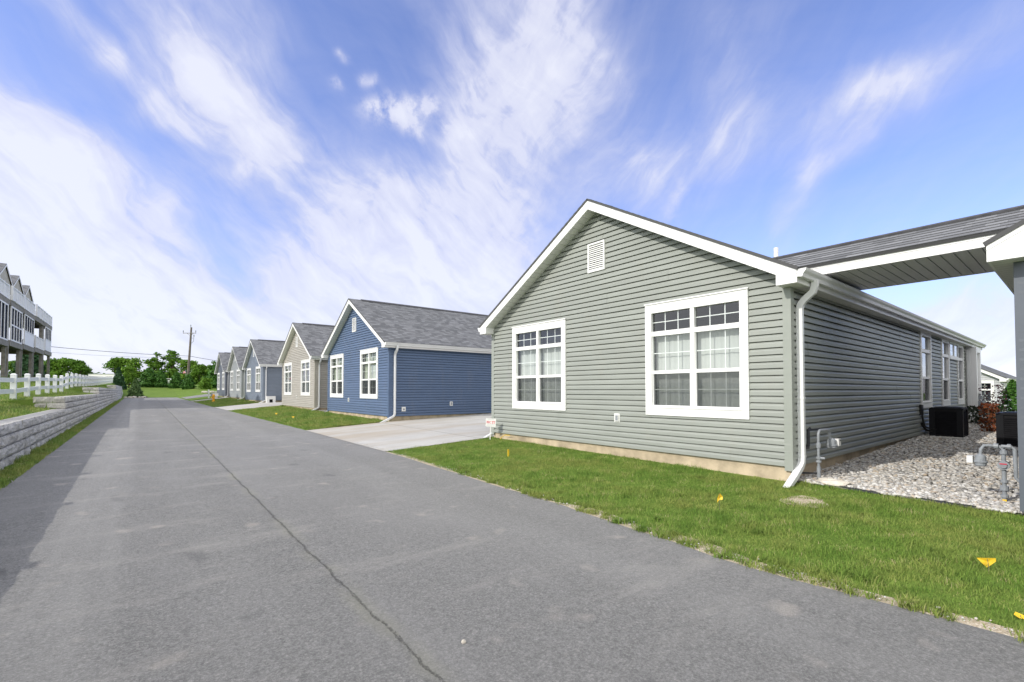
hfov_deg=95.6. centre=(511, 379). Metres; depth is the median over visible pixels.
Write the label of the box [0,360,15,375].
broadleaf tree
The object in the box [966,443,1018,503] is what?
gas meter
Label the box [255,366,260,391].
window
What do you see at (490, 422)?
yard sign
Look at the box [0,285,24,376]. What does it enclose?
townhouse
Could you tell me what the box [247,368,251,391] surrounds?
window
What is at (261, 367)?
house
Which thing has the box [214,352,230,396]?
house
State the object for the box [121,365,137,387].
broadleaf tree
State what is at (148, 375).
tree
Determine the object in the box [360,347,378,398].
window
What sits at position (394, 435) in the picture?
driveway
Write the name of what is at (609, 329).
house
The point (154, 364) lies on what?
broadleaf tree
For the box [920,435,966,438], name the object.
equipment pad
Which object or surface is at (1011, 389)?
arborvitae
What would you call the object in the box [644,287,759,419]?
window
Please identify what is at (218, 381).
window
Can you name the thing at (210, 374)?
juniper tree
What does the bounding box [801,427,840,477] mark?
gas meter
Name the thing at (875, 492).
lawn edging
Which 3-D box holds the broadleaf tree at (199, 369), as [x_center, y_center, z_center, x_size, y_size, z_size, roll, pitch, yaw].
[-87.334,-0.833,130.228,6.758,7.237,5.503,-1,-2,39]
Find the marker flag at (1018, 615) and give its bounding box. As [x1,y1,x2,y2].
[1014,612,1023,620]
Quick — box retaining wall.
[0,385,122,469]
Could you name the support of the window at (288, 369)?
in the house at (302, 363)
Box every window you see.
[217,373,219,389]
[222,372,224,389]
[230,370,233,390]
[236,369,240,390]
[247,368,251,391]
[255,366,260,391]
[284,362,292,394]
[301,359,310,395]
[330,353,344,397]
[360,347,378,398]
[511,318,576,410]
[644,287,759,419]
[899,331,932,407]
[926,338,950,405]
[949,341,958,359]
[954,344,964,403]
[981,380,993,403]
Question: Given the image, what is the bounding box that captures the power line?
[51,346,178,355]
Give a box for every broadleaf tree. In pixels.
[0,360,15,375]
[43,358,62,377]
[50,357,83,377]
[65,359,90,376]
[82,366,93,376]
[101,357,124,373]
[119,358,143,384]
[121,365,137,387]
[143,352,166,373]
[163,350,181,378]
[171,359,199,384]
[190,364,206,384]
[205,361,215,373]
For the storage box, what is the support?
on the driveway at (246, 406)
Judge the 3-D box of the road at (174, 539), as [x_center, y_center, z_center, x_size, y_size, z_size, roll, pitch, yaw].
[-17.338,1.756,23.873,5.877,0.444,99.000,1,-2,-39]
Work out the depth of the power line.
69.92 m
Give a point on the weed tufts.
(641, 527)
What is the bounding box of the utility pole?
[183,325,195,373]
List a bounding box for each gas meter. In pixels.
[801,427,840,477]
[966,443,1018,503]
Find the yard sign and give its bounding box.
[486,418,495,438]
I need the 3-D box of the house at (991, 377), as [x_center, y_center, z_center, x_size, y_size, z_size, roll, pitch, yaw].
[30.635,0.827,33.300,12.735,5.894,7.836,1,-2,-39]
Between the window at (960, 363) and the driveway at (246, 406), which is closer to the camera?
the window at (960, 363)
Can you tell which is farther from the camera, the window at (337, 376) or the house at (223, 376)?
the house at (223, 376)
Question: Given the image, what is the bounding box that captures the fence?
[0,373,112,398]
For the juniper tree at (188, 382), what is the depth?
78.53 m
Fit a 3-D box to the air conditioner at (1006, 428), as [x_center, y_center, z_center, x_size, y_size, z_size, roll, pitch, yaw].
[10.724,1.044,9.783,0.774,0.720,0.684,1,-2,-39]
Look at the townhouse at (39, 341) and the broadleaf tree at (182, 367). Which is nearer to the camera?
the townhouse at (39, 341)
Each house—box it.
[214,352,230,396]
[227,346,247,399]
[242,339,284,402]
[277,322,334,410]
[321,298,491,422]
[478,199,986,487]
[981,364,1016,411]
[983,219,1023,511]
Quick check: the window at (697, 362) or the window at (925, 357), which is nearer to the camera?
the window at (697, 362)
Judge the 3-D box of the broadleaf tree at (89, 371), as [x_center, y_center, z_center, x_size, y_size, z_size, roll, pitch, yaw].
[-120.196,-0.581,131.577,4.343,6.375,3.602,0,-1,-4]
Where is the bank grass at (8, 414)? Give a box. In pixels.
[0,376,109,419]
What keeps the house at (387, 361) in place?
on the ground at (166, 392)
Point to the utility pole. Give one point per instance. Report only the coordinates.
(189, 357)
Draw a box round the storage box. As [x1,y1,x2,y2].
[266,396,275,402]
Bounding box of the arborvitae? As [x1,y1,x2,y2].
[995,379,1016,413]
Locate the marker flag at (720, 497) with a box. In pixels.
[717,493,722,509]
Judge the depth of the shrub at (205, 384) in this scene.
77.67 m
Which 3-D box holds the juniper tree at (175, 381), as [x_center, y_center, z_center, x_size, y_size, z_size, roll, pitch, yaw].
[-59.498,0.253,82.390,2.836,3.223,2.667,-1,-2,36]
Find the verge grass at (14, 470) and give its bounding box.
[0,401,120,488]
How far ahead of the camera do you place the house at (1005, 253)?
4.90 m
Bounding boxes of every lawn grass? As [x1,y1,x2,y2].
[194,397,258,406]
[230,405,388,429]
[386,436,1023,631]
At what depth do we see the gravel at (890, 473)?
7.05 m
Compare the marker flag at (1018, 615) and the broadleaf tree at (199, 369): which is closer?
the marker flag at (1018, 615)
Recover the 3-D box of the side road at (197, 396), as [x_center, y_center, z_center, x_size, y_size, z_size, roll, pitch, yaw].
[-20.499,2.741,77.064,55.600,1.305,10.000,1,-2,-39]
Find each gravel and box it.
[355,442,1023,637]
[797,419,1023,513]
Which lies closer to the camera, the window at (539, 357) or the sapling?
the window at (539, 357)
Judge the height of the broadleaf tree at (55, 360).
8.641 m
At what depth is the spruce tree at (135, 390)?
61.69 m
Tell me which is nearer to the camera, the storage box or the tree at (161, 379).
the storage box
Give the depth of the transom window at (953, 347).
14.36 m
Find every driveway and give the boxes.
[216,402,281,409]
[306,413,493,450]
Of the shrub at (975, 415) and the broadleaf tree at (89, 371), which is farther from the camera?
the broadleaf tree at (89, 371)
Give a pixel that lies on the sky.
(236, 172)
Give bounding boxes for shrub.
[198,376,213,389]
[967,405,1005,423]
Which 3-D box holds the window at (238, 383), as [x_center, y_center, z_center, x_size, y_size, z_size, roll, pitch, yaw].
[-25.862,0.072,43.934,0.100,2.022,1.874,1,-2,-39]
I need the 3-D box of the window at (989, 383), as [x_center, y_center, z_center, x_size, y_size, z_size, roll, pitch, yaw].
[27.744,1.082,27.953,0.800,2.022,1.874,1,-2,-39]
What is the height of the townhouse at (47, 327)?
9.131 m
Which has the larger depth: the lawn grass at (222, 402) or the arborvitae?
the lawn grass at (222, 402)
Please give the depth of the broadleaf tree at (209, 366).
129.37 m
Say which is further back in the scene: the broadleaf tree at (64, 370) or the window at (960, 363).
the broadleaf tree at (64, 370)
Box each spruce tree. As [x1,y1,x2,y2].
[9,354,50,376]
[113,367,127,389]
[126,377,144,396]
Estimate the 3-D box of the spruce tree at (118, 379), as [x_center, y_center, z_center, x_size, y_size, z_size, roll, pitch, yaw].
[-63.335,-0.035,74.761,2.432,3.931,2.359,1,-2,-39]
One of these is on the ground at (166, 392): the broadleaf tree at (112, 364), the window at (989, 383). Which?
the broadleaf tree at (112, 364)
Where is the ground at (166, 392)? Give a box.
[0,378,1023,631]
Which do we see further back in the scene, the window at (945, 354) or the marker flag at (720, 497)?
the window at (945, 354)
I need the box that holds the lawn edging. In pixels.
[797,480,1023,514]
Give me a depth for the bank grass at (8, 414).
17.09 m
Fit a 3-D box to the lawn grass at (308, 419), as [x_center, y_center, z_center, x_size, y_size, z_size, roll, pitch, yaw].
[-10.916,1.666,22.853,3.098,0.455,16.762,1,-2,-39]
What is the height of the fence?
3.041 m
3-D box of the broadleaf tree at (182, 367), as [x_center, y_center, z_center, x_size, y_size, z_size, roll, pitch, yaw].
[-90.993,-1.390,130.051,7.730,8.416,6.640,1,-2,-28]
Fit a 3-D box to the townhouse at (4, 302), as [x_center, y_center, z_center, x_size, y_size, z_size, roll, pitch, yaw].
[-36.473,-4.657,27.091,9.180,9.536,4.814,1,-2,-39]
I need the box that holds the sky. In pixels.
[0,0,1023,376]
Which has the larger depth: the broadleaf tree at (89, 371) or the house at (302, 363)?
the broadleaf tree at (89, 371)
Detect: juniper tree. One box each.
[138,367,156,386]
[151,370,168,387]
[167,372,182,388]
[179,374,196,389]
[202,364,216,387]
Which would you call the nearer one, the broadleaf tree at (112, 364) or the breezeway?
the breezeway
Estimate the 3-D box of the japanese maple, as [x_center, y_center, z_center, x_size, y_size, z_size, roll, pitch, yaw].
[12.662,1.139,12.317,0.464,1.062,0.492,1,-2,-39]
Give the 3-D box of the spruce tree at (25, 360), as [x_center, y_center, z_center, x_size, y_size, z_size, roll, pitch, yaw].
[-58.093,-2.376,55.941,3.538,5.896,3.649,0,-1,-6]
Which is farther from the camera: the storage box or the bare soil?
the storage box
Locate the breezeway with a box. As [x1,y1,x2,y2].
[773,205,1023,289]
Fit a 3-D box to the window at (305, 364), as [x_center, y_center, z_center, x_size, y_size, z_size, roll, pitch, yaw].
[-11.305,-0.088,26.316,0.800,2.022,1.874,1,-2,-39]
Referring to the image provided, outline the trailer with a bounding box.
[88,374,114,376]
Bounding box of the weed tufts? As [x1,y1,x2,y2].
[419,454,1023,642]
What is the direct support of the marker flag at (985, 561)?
on the ground at (166, 392)
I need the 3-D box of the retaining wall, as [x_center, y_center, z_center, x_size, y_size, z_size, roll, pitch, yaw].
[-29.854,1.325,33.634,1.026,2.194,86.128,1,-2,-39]
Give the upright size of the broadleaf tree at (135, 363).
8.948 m
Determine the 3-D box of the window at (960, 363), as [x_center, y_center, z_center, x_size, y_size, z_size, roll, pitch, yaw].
[14.393,-0.194,15.431,1.074,2.022,0.800,1,-2,-39]
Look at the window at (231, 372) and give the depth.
47.46 m
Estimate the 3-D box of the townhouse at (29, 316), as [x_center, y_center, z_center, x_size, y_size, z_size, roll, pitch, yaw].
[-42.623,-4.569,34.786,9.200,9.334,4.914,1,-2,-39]
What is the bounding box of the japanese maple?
[977,402,999,431]
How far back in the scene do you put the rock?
6.32 m
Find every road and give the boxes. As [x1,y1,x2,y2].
[0,397,1023,681]
[181,394,210,398]
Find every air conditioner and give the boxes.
[919,405,968,436]
[996,412,1017,446]
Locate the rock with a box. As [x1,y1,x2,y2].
[817,478,850,486]
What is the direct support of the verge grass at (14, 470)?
on the ground at (166, 392)
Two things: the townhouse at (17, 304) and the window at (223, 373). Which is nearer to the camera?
the townhouse at (17, 304)
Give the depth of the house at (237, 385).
44.76 m
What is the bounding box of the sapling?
[978,384,1006,417]
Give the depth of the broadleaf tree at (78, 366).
128.92 m
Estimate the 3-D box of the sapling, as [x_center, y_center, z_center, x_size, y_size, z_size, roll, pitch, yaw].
[16.468,1.130,15.911,0.782,1.920,0.795,0,-1,15]
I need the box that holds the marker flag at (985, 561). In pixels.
[977,558,995,569]
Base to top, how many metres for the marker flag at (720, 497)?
0.260 m
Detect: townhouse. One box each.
[0,263,35,376]
[0,275,45,376]
[0,278,9,376]
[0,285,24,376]
[9,285,51,376]
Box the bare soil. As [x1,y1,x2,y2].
[779,495,826,507]
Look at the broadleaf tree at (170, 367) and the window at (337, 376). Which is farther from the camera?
the broadleaf tree at (170, 367)

